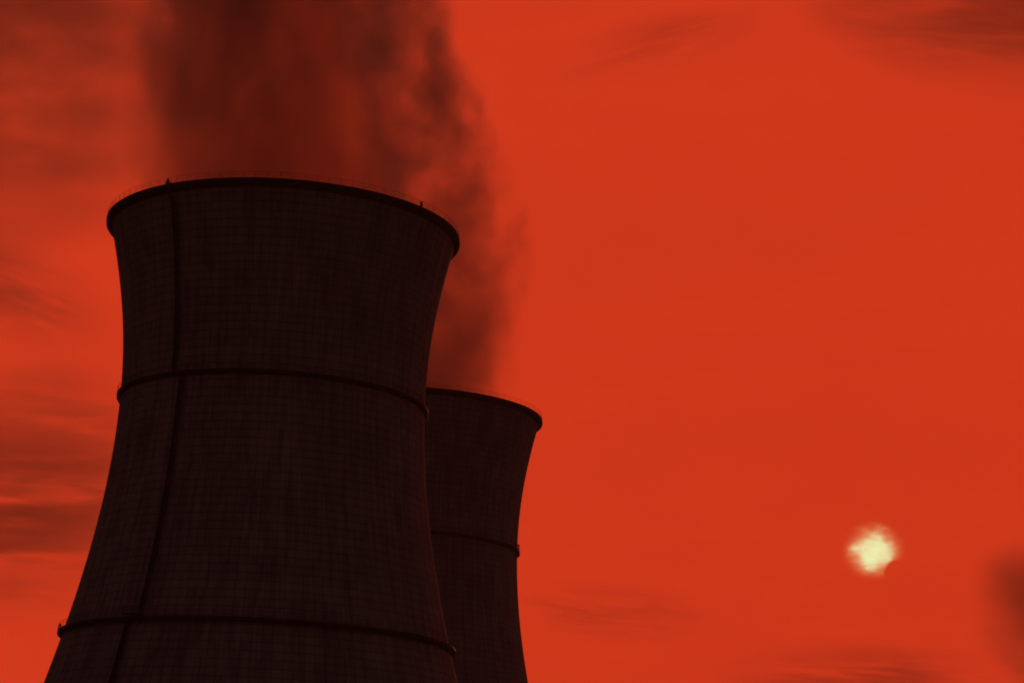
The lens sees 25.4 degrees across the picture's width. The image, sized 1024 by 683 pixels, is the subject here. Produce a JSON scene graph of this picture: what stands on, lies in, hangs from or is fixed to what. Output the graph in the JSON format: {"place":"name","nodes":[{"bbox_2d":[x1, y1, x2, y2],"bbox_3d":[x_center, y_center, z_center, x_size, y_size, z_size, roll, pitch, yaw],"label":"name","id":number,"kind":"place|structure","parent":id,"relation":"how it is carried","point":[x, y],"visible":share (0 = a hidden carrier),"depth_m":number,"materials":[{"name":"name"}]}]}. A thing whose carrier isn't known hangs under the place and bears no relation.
{"place":"outdoors","nodes":[
{"label":"outdoors","id":0,"kind":"place"},
{"bbox_2d":[0,0,1023,682],"label":"sky","id":1,"kind":"structure","parent":0,"point":[751,272],"materials":[{"name":"red"}]},
{"label":"ground","id":2,"kind":"structure","parent":0,"visible":0},
{"bbox_2d":[44,171,459,682],"bbox_3d":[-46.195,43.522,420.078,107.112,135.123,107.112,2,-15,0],"label":"cooling tower","id":3,"kind":"structure","parent":2,"relation":"on","point":[263,516],"depth_m":401.86,"materials":[{"name":"concrete"}]},
{"bbox_2d":[424,383,542,682],"bbox_3d":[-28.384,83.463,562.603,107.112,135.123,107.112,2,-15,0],"label":"cooling tower","id":4,"kind":"structure","parent":2,"relation":"on","point":[477,449],"depth_m":549.47,"materials":[{"name":"concrete"}]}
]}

